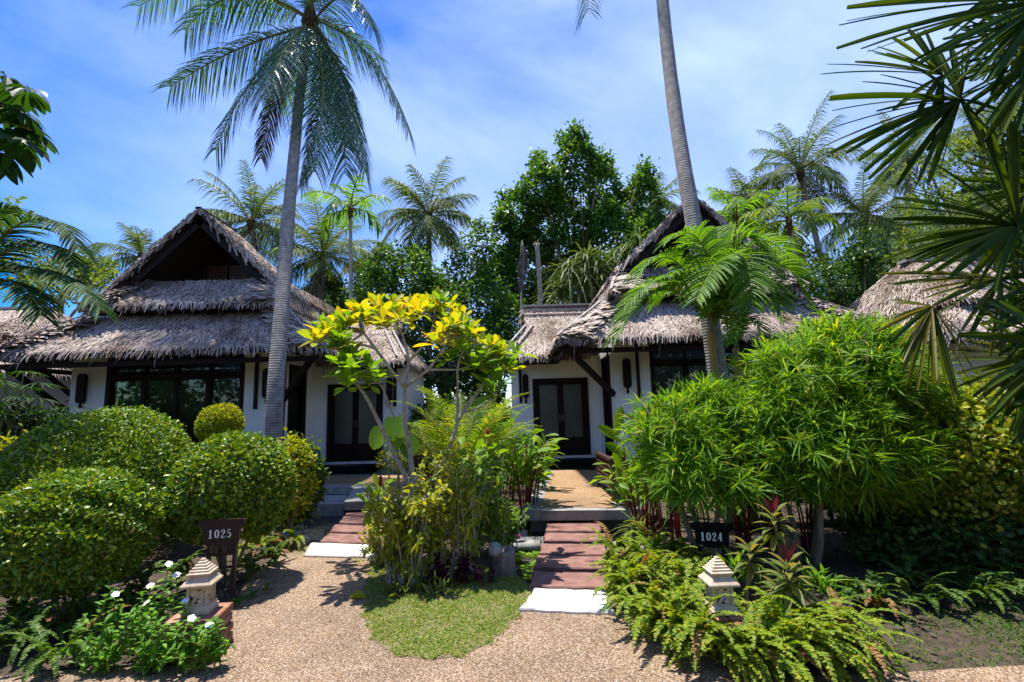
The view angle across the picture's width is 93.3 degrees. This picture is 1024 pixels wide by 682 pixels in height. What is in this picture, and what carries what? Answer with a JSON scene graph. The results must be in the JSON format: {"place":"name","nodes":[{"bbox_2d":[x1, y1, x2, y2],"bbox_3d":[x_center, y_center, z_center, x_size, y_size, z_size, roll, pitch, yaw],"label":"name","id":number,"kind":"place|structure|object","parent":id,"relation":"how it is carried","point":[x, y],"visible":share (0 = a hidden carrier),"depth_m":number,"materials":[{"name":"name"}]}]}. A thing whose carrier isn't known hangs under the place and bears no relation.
{"place":"outdoors","nodes":[
{"label":"outdoors","id":0,"kind":"place"},
{"bbox_2d":[357,551,532,659],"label":"lawn","id":1,"kind":"structure","parent":0,"point":[387,646],"depth_m":3.76,"materials":[{"name":"plant"}]},
{"bbox_2d":[351,514,391,566],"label":"twiggy shrub","id":2,"kind":"object","parent":1,"relation":"on","point":[374,545],"visible":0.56,"depth_m":5.10,"materials":[{"name":"green plant"}]},
{"bbox_2d":[361,483,452,587],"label":"twiggy shrub","id":3,"kind":"object","parent":1,"relation":"on","point":[399,554],"visible":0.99,"depth_m":4.48,"materials":[{"name":"green plant"}]},
{"bbox_2d":[297,286,538,536],"bbox_3d":[-1.042,0.864,5.579,2.842,3.329,1.931,0,-8,-14],"label":"plumeria tree","id":4,"kind":"object","parent":1,"relation":"on","point":[455,329],"visible":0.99,"depth_m":5.32,"materials":[{"name":"yellow plant"}]},
{"bbox_2d":[401,441,492,579],"bbox_3d":[-0.645,1.668,4.807,0.945,1.339,0.806,-2,-8,0],"label":"twiggy shrub","id":5,"kind":"object","parent":1,"relation":"on","point":[466,529],"visible":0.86,"depth_m":4.71,"materials":[{"name":"green plant"}]},
{"bbox_2d":[425,551,498,587],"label":"purple plant","id":6,"kind":"object","parent":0,"point":[462,564],"visible":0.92,"depth_m":4.48,"materials":[{"name":"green plant"}]},
{"bbox_2d":[298,510,669,583],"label":"pond water","id":7,"kind":"structure","parent":0,"point":[321,527],"depth_m":6.96,"materials":[{"name":"black liquid"}]},
{"bbox_2d":[489,545,516,576],"bbox_3d":[-0.094,2.216,4.768,0.288,0.329,0.282,-2,-8,0],"label":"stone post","id":8,"kind":"object","parent":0,"point":[506,565],"visible":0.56,"depth_m":4.67,"materials":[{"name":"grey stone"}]},
{"bbox_2d":[0,0,1022,406],"label":"sky","id":9,"kind":"structure","parent":0,"point":[480,84],"materials":[{"name":"blue"}]},
{"bbox_2d":[0,542,1023,681],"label":"gravel path","id":10,"kind":"structure","parent":0,"point":[277,637],"depth_m":3.20,"materials":[{"name":"gravel"}]},
{"bbox_2d":[0,605,130,681],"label":"fern","id":11,"kind":"object","parent":10,"relation":"on","point":[45,650],"visible":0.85,"depth_m":3.13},
{"bbox_2d":[162,602,233,662],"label":"brick plinth","id":12,"kind":"structure","parent":10,"relation":"on","point":[223,612],"depth_m":3.30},
{"bbox_2d":[179,557,222,616],"bbox_3d":[-2.183,1.709,3.404,0.201,0.352,0.201,0,-8,-10],"label":"stone lantern","id":13,"kind":"object","parent":12,"relation":"on","point":[204,576],"visible":0.98,"depth_m":3.34,"materials":[{"name":"stone"}]},
{"bbox_2d":[601,591,719,655],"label":"fern","id":14,"kind":"object","parent":10,"relation":"on","point":[654,616],"visible":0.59,"depth_m":3.24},
{"bbox_2d":[644,591,730,670],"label":"fern","id":15,"kind":"object","parent":10,"relation":"on","point":[669,641],"visible":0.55,"depth_m":3.08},
{"bbox_2d":[666,621,774,681],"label":"fern","id":16,"kind":"object","parent":10,"relation":"on","point":[734,659],"visible":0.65,"depth_m":2.83,"materials":[{"name":"plant"}]},
{"bbox_2d":[664,584,787,669],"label":"fern","id":17,"kind":"object","parent":10,"relation":"on","point":[697,622],"visible":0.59,"depth_m":3.01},
{"bbox_2d":[695,604,845,681],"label":"fern","id":18,"kind":"object","parent":10,"relation":"on","point":[755,635],"visible":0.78,"depth_m":2.78,"materials":[{"name":"plant"}]},
{"bbox_2d":[709,610,877,681],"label":"fern","id":19,"kind":"object","parent":10,"relation":"on","point":[801,668],"visible":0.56,"depth_m":2.77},
{"bbox_2d":[775,618,923,681],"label":"fern","id":20,"kind":"object","parent":10,"relation":"on","point":[864,666],"visible":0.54,"depth_m":2.75,"materials":[{"name":"plant"}]},
{"bbox_2d":[0,414,1023,675],"bbox_3d":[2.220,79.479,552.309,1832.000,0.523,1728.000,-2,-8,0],"label":"ground","id":21,"kind":"structure","parent":0,"point":[848,566],"depth_m":4.05,"materials":[{"name":"soil"}]},
{"bbox_2d":[0,71,58,184],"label":"umbrella tree","id":22,"kind":"object","parent":21,"relation":"on","point":[18,100],"visible":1,"depth_m":4.20,"materials":[{"name":"green plant"}]},
{"bbox_2d":[0,371,66,463],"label":"lady palm","id":23,"kind":"object","parent":21,"relation":"on","point":[7,403],"visible":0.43,"depth_m":8.43,"materials":[{"name":"green plant"}]},
{"bbox_2d":[0,605,66,663],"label":"fern","id":24,"kind":"object","parent":21,"relation":"on","point":[7,645],"visible":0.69,"depth_m":3.36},
{"bbox_2d":[0,306,74,442],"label":"thatched bungalow","id":25,"kind":"object","parent":21,"relation":"on","point":[11,326],"visible":0.25,"depth_m":11.88,"materials":[{"name":"white paint"}]},
{"bbox_2d":[0,596,107,665],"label":"fern","id":26,"kind":"object","parent":21,"relation":"on","point":[59,626],"visible":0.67,"depth_m":3.54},
{"bbox_2d":[0,242,120,317],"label":"broadleaf tree","id":27,"kind":"object","parent":21,"relation":"on","point":[95,279],"visible":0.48,"depth_m":17.72,"materials":[{"name":"green plant"}]},
{"bbox_2d":[0,202,123,332],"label":"areca palm","id":28,"kind":"object","parent":21,"relation":"on","point":[29,299],"visible":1,"depth_m":6.02,"materials":[{"name":"green plant"}]},
{"bbox_2d":[19,590,109,648],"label":"fern","id":29,"kind":"object","parent":21,"relation":"on","point":[89,608],"visible":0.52,"depth_m":3.73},
{"bbox_2d":[0,464,171,617],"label":"round shrub","id":30,"kind":"object","parent":21,"relation":"on","point":[92,528],"visible":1,"depth_m":3.84,"materials":[{"name":"green plant"}]},
{"bbox_2d":[0,400,194,546],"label":"round shrub","id":31,"kind":"object","parent":21,"relation":"on","point":[22,455],"visible":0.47,"depth_m":5.43,"materials":[{"name":"green plant"}]},
{"bbox_2d":[89,222,161,277],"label":"coconut palm","id":32,"kind":"object","parent":21,"relation":"on","point":[136,239],"visible":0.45,"depth_m":24.46,"materials":[{"name":"green plant"}]},
{"bbox_2d":[42,561,235,678],"bbox_3d":[-2.420,1.866,3.223,1.238,0.634,0.650,-2,-8,0],"label":"periwinkle","id":33,"kind":"object","parent":21,"relation":"on","point":[141,645],"visible":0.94,"depth_m":3.13,"materials":[{"name":"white plant"}]},
{"bbox_2d":[0,206,435,488],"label":"thatched bungalow","id":34,"kind":"object","parent":21,"relation":"on","point":[191,297],"visible":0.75,"depth_m":10.85,"materials":[{"name":"white paint"}]},
{"bbox_2d":[104,353,245,474],"bbox_3d":[-7.363,1.594,10.668,3.030,2.580,0.355,-2,-8,0],"label":"window","id":35,"kind":"structure","parent":34,"relation":"in","point":[135,384],"depth_m":10.62,"materials":[{"name":"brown wood"}]},
{"bbox_2d":[287,364,306,459],"bbox_3d":[-5.093,1.754,11.286,0.180,2.350,0.900,-2,-8,0],"label":"side window","id":36,"kind":"structure","parent":34,"relation":"in","point":[296,416],"depth_m":11.46,"materials":[{"name":"black glass"}]},
{"bbox_2d":[326,383,382,461],"bbox_3d":[-4.038,2.090,12.481,1.430,1.960,0.130,-2,-8,0],"label":"door","id":37,"kind":"structure","parent":34,"relation":"in","point":[350,419],"depth_m":12.46,"materials":[{"name":"brown wood"}]},
{"bbox_2d":[193,401,245,545],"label":"round shrub","id":38,"kind":"object","parent":21,"relation":"on","point":[232,418],"visible":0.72,"depth_m":6.26,"materials":[{"name":"green plant"}]},
{"bbox_2d":[199,518,245,603],"bbox_3d":[-2.536,1.969,4.208,0.380,0.813,0.055,0,-8,-8],"label":"number sign","id":39,"kind":"object","parent":21,"relation":"on","point":[221,531],"visible":0.94,"depth_m":4.23,"materials":[{"name":"brown wood"}]},
{"bbox_2d":[162,428,299,585],"bbox_3d":[-2.794,1.652,4.828,1.187,1.544,1.185,-2,-8,0],"label":"round shrub","id":40,"kind":"object","parent":21,"relation":"on","point":[195,492],"visible":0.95,"depth_m":4.53,"materials":[{"name":"green plant"}]},
{"bbox_2d":[187,159,318,265],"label":"coconut palm","id":41,"kind":"object","parent":21,"relation":"on","point":[257,211],"visible":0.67,"depth_m":20.64,"materials":[{"name":"green plant"}]},
{"bbox_2d":[118,0,416,443],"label":"coconut palm","id":42,"kind":"object","parent":21,"relation":"on","point":[330,77],"visible":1,"depth_m":11.81,"materials":[{"name":"green plant"}]},
{"bbox_2d":[275,427,320,532],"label":"leafy shrub","id":43,"kind":"object","parent":21,"relation":"on","point":[293,444],"visible":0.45,"depth_m":6.35,"materials":[{"name":"green plant"}]},
{"bbox_2d":[285,429,331,526],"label":"leafy shrub","id":44,"kind":"object","parent":21,"relation":"on","point":[321,475],"visible":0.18,"depth_m":6.69,"materials":[{"name":"green plant"}]},
{"bbox_2d":[262,186,390,304],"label":"coconut palm","id":45,"kind":"object","parent":21,"relation":"on","point":[318,260],"visible":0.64,"depth_m":19.32,"materials":[{"name":"green plant"}]},
{"bbox_2d":[304,542,376,558],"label":"threshold slab","id":46,"kind":"structure","parent":21,"relation":"on","point":[330,550],"depth_m":5.60,"materials":[{"name":"white stone"}]},
{"bbox_2d":[298,173,391,299],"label":"areca palm","id":47,"kind":"object","parent":21,"relation":"on","point":[346,210],"visible":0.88,"depth_m":16.73,"materials":[{"name":"green plant"}]},
{"bbox_2d":[304,475,442,516],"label":"entrance terrace","id":48,"kind":"structure","parent":21,"relation":"on","point":[341,497],"depth_m":9.10,"materials":[{"name":"grey concrete"}]},
{"bbox_2d":[368,416,417,505],"bbox_3d":[-1.685,1.859,6.941,0.712,1.554,0.285,-2,-8,0],"label":"elephant ear","id":49,"kind":"object","parent":21,"relation":"on","point":[394,429],"visible":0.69,"depth_m":6.94},
{"bbox_2d":[377,156,483,406],"bbox_3d":[-3.285,-1.360,19.363,4.926,11.465,4.844,-2,-8,0],"label":"coconut palm","id":50,"kind":"object","parent":21,"relation":"on","point":[429,222],"visible":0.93,"depth_m":19.36,"materials":[{"name":"green plant"}]},
{"bbox_2d":[336,214,533,419],"bbox_3d":[-2.532,-0.206,17.257,7.846,8.572,4.616,-2,-8,0],"label":"broadleaf tree","id":51,"kind":"object","parent":21,"relation":"on","point":[495,320],"visible":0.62,"depth_m":16.70,"materials":[{"name":"green plant"}]},
{"bbox_2d":[384,385,540,516],"bbox_3d":[-0.724,1.676,7.402,2.489,1.986,2.527,-2,-8,0],"label":"cane palm","id":52,"kind":"object","parent":21,"relation":"on","point":[475,432],"visible":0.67,"depth_m":7.14,"materials":[{"name":"plant"}]},
{"bbox_2d":[440,428,507,501],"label":"ginger plant","id":53,"kind":"object","parent":21,"relation":"on","point":[485,454],"visible":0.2,"depth_m":6.36,"materials":[{"name":"green plant"}]},
{"bbox_2d":[441,453,514,553],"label":"twiggy shrub","id":54,"kind":"object","parent":21,"relation":"on","point":[494,515],"visible":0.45,"depth_m":5.41,"materials":[{"name":"green plant"}]},
{"bbox_2d":[469,420,538,513],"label":"ginger plant","id":55,"kind":"object","parent":21,"relation":"on","point":[507,439],"visible":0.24,"depth_m":7.49,"materials":[{"name":"green plant"}]},
{"bbox_2d":[496,428,565,520],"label":"ginger plant","id":56,"kind":"object","parent":21,"relation":"on","point":[527,474],"visible":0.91,"depth_m":7.12,"materials":[{"name":"green plant"}]},
{"bbox_2d":[518,588,615,614],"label":"threshold slab","id":57,"kind":"structure","parent":21,"relation":"on","point":[568,601],"depth_m":3.93,"materials":[{"name":"concrete"}]},
{"bbox_2d":[530,571,607,591],"bbox_3d":[0.532,2.507,4.415,0.733,0.634,0.397,-3,-8,8],"label":"stepping stone","id":58,"kind":"object","parent":21,"relation":"on","point":[562,580],"visible":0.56,"depth_m":4.41,"materials":[{"name":"red stone"}]},
{"bbox_2d":[533,555,607,572],"bbox_3d":[0.617,2.576,4.923,0.752,0.634,0.401,-3,-8,8],"label":"stepping stone","id":59,"kind":"object","parent":21,"relation":"on","point":[549,563],"visible":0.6,"depth_m":4.88,"materials":[{"name":"red stone"}]},
{"bbox_2d":[540,543,605,555],"bbox_3d":[0.691,2.637,5.370,0.757,0.634,0.404,-3,-8,8],"label":"stepping stone","id":60,"kind":"object","parent":21,"relation":"on","point":[567,549],"visible":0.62,"depth_m":5.36,"materials":[{"name":"red stone"}]},
{"bbox_2d":[525,240,620,304],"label":"screw pine","id":61,"kind":"object","parent":21,"relation":"on","point":[584,276],"visible":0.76,"depth_m":15.86,"materials":[{"name":"green plant"}]},
{"bbox_2d":[480,117,671,321],"bbox_3d":[2.707,-2.370,19.696,8.772,13.238,4.534,-2,-8,0],"label":"broadleaf tree","id":62,"kind":"object","parent":21,"relation":"on","point":[608,212],"visible":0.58,"depth_m":19.23,"materials":[{"name":"green plant"}]},
{"bbox_2d":[522,470,641,531],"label":"entrance terrace","id":63,"kind":"structure","parent":21,"relation":"on","point":[568,496],"depth_m":7.00,"materials":[{"name":"grey concrete"}]},
{"bbox_2d":[588,447,653,521],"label":"ginger plant","id":64,"kind":"object","parent":21,"relation":"on","point":[618,489],"visible":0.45,"depth_m":6.90,"materials":[{"name":"green plant"}]},
{"bbox_2d":[597,406,644,520],"bbox_3d":[1.544,1.700,6.644,0.740,1.614,0.267,-2,-8,0],"label":"heliconia","id":65,"kind":"object","parent":21,"relation":"on","point":[609,432],"visible":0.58,"depth_m":6.60,"materials":[{"name":"green plant"}]},
{"bbox_2d":[585,525,666,589],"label":"fern","id":66,"kind":"object","parent":21,"relation":"on","point":[614,557],"visible":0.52,"depth_m":4.31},
{"bbox_2d":[588,561,664,612],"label":"fern","id":67,"kind":"object","parent":21,"relation":"on","point":[632,575],"visible":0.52,"depth_m":3.87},
{"bbox_2d":[584,550,705,599],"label":"fern","id":68,"kind":"object","parent":21,"relation":"on","point":[645,567],"visible":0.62,"depth_m":3.91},
{"bbox_2d":[599,580,696,640],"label":"fern","id":69,"kind":"object","parent":21,"relation":"on","point":[628,602],"visible":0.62,"depth_m":3.43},
{"bbox_2d":[573,0,728,518],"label":"coconut palm","id":70,"kind":"object","parent":21,"relation":"on","point":[689,197],"visible":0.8,"depth_m":8.31,"materials":[{"name":"grey plant"}]},
{"bbox_2d":[609,563,749,611],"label":"fern","id":71,"kind":"object","parent":21,"relation":"on","point":[685,585],"visible":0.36,"depth_m":3.66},
{"bbox_2d":[497,199,897,478],"bbox_3d":[3.659,0.072,12.842,8.094,6.429,7.324,-2,-8,0],"label":"thatched bungalow","id":72,"kind":"object","parent":21,"relation":"on","point":[578,381],"visible":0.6,"depth_m":11.01,"materials":[{"name":"white paint"}]},
{"bbox_2d":[532,377,590,455],"bbox_3d":[1.270,1.942,12.481,1.430,1.960,0.130,-2,-8,0],"label":"door","id":73,"kind":"structure","parent":72,"relation":"in","point":[560,405],"depth_m":12.48,"materials":[{"name":"brown wood"}]},
{"bbox_2d":[648,338,785,437],"bbox_3d":[4.562,1.261,10.668,3.030,2.580,0.355,-2,-8,0],"label":"window","id":74,"kind":"structure","parent":72,"relation":"in","point":[685,363],"depth_m":10.62,"materials":[{"name":"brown wood"}]},
{"bbox_2d":[604,220,817,527],"bbox_3d":[2.786,0.245,6.626,3.501,4.412,2.013,2,-9,-23],"label":"areca palm","id":75,"kind":"object","parent":21,"relation":"on","point":[713,270],"visible":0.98,"depth_m":6.45,"materials":[{"name":"plant"}]},
{"bbox_2d":[690,522,733,582],"bbox_3d":[1.797,1.953,4.327,0.380,0.640,0.056,0,-8,4],"label":"number sign","id":76,"kind":"object","parent":21,"relation":"on","point":[711,534],"visible":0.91,"depth_m":4.34,"materials":[{"name":"black wood"}]},
{"bbox_2d":[612,370,813,565],"bbox_3d":[2.161,1.292,5.063,2.213,2.076,1.842,-2,-8,0],"label":"narrow leaf shrub","id":77,"kind":"object","parent":21,"relation":"on","point":[691,444],"visible":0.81,"depth_m":4.75,"materials":[{"name":"green plant"}]},
{"bbox_2d":[697,606,743,648],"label":"brick plinth","id":78,"kind":"structure","parent":21,"relation":"on","point":[732,619],"depth_m":3.17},
{"bbox_2d":[698,556,739,615],"bbox_3d":[1.409,1.650,3.297,0.201,0.352,0.201,-1,-8,-2],"label":"stone lantern","id":79,"kind":"object","parent":78,"relation":"on","point":[715,577],"visible":0.94,"depth_m":3.23,"materials":[{"name":"stone"}]},
{"bbox_2d":[702,186,779,232],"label":"areca palm","id":80,"kind":"object","parent":21,"relation":"on","point":[734,205],"visible":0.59,"depth_m":17.66,"materials":[{"name":"green plant"}]},
{"bbox_2d":[725,536,777,606],"bbox_3d":[1.929,1.853,3.892,0.390,0.511,0.430,-8,-10,37],"label":"cordyline","id":81,"kind":"object","parent":21,"relation":"on","point":[749,572],"visible":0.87,"depth_m":3.88,"materials":[{"name":"green plant"}]},
{"bbox_2d":[709,155,800,235],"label":"coconut palm","id":82,"kind":"object","parent":21,"relation":"on","point":[747,196],"visible":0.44,"depth_m":23.66,"materials":[{"name":"green plant"}]},
{"bbox_2d":[749,494,810,562],"bbox_3d":[2.157,1.681,3.944,0.364,0.854,0.477,4,-10,-35],"label":"cordyline","id":83,"kind":"object","parent":21,"relation":"on","point":[774,510],"visible":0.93,"depth_m":3.96,"materials":[{"name":"green plant"}]},
{"bbox_2d":[756,532,826,624],"bbox_3d":[1.910,1.683,3.360,0.427,0.704,0.589,-4,-8,20],"label":"cordyline","id":84,"kind":"object","parent":21,"relation":"on","point":[787,565],"visible":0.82,"depth_m":3.30,"materials":[{"name":"green plant"}]},
{"bbox_2d":[737,184,845,296],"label":"areca palm","id":85,"kind":"object","parent":21,"relation":"on","point":[790,229],"visible":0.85,"depth_m":15.44,"materials":[{"name":"green plant"}]},
{"bbox_2d":[734,583,870,675],"bbox_3d":[1.831,1.813,3.121,0.808,0.321,0.806,-8,-10,36],"label":"fern","id":86,"kind":"object","parent":21,"relation":"on","point":[772,606],"visible":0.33,"depth_m":3.12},
{"bbox_2d":[738,91,876,295],"bbox_3d":[13.625,-3.324,21.550,5.576,15.079,5.680,-2,-8,0],"label":"coconut palm","id":87,"kind":"object","parent":21,"relation":"on","point":[810,165],"visible":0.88,"depth_m":21.98,"materials":[{"name":"green plant"}]},
{"bbox_2d":[747,596,890,678],"bbox_3d":[1.990,1.835,3.083,0.674,0.304,0.891,-2,-8,0],"label":"fern","id":88,"kind":"object","parent":21,"relation":"on","point":[838,610],"visible":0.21,"depth_m":2.99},
{"bbox_2d":[775,607,895,681],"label":"fern","id":89,"kind":"object","parent":21,"relation":"on","point":[841,672],"visible":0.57,"depth_m":2.73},
{"bbox_2d":[799,558,877,610],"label":"fern","id":90,"kind":"object","parent":21,"relation":"on","point":[823,583],"visible":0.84,"depth_m":3.74,"materials":[{"name":"green plant"}]},
{"bbox_2d":[721,305,976,568],"bbox_3d":[3.448,0.885,4.966,2.633,2.764,1.999,-2,-8,0],"label":"narrow leaf shrub","id":91,"kind":"object","parent":21,"relation":"on","point":[838,411],"visible":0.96,"depth_m":4.52,"materials":[{"name":"green plant"}]},
{"bbox_2d":[786,219,913,308],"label":"broadleaf tree","id":92,"kind":"object","parent":21,"relation":"on","point":[854,264],"visible":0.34,"depth_m":17.86,"materials":[{"name":"green plant"}]},
{"bbox_2d":[791,586,915,675],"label":"fern","id":93,"kind":"object","parent":21,"relation":"on","point":[848,620],"visible":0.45,"depth_m":3.10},
{"bbox_2d":[814,161,942,283],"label":"coconut palm","id":94,"kind":"object","parent":21,"relation":"on","point":[865,213],"visible":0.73,"depth_m":21.56,"materials":[{"name":"green plant"}]},
{"bbox_2d":[835,569,932,620],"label":"fern","id":95,"kind":"object","parent":21,"relation":"on","point":[877,594],"visible":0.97,"depth_m":3.66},
{"bbox_2d":[872,555,938,591],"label":"fern","id":96,"kind":"object","parent":21,"relation":"on","point":[909,576],"visible":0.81,"depth_m":4.12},
{"bbox_2d":[812,496,1000,575],"bbox_3d":[3.942,1.900,4.762,1.591,0.965,0.961,0,-8,-8],"label":"leafy shrub","id":97,"kind":"object","parent":21,"relation":"on","point":[874,541],"visible":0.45,"depth_m":4.61,"materials":[{"name":"green plant"}]},
{"bbox_2d":[833,445,985,538],"bbox_3d":[3.998,1.517,4.998,1.696,1.479,1.324,-2,-8,0],"label":"hedge shrub","id":98,"kind":"object","parent":21,"relation":"on","point":[919,512],"visible":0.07,"depth_m":4.61,"materials":[{"name":"green plant"}]},
{"bbox_2d":[848,111,973,255],"bbox_3d":[20.013,-3.550,23.378,4.530,15.684,5.115,-2,-8,0],"label":"coconut palm","id":99,"kind":"object","parent":21,"relation":"on","point":[908,154],"visible":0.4,"depth_m":24.20,"materials":[{"name":"green plant"}]},
{"bbox_2d":[821,0,1023,445],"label":"fan palm","id":100,"kind":"object","parent":21,"relation":"on","point":[1003,238],"visible":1,"depth_m":3.76,"materials":[{"name":"green plant"}]},
{"bbox_2d":[895,572,975,614],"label":"fern","id":101,"kind":"object","parent":21,"relation":"on","point":[935,598],"visible":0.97,"depth_m":3.71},
{"bbox_2d":[848,256,1023,388],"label":"thatched bungalow","id":102,"kind":"object","parent":21,"relation":"on","point":[881,294],"visible":0.2,"depth_m":11.29,"materials":[{"name":"white paint"}]},
{"bbox_2d":[866,378,1023,547],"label":"hedge shrub","id":103,"kind":"object","parent":21,"relation":"on","point":[963,463],"visible":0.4,"depth_m":4.34,"materials":[{"name":"green plant"}]},
{"bbox_2d":[869,112,1023,268],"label":"broadleaf tree","id":104,"kind":"object","parent":21,"relation":"on","point":[955,195],"visible":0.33,"depth_m":12.38,"materials":[{"name":"green plant"}]},
{"bbox_2d":[886,596,1023,672],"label":"corner grass","id":105,"kind":"structure","parent":21,"relation":"on","point":[1008,622],"depth_m":3.34,"materials":[{"name":"plant"}]},
{"bbox_2d":[890,493,1023,584],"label":"leafy shrub","id":106,"kind":"object","parent":21,"relation":"on","point":[1012,544],"visible":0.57,"depth_m":4.32,"materials":[{"name":"green plant"}]},
{"bbox_2d":[923,572,1023,614],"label":"fern","id":107,"kind":"object","parent":21,"relation":"on","point":[987,591],"visible":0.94,"depth_m":3.70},
{"bbox_2d":[934,94,1021,209],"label":"coconut palm","id":108,"kind":"object","parent":21,"relation":"on","point":[962,128],"visible":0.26,"depth_m":24.77,"materials":[{"name":"green plant"}]},
{"bbox_2d":[934,374,1023,533],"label":"hedge shrub","id":109,"kind":"object","parent":21,"relation":"on","point":[1013,463],"visible":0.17,"depth_m":4.33,"materials":[{"name":"green plant"}]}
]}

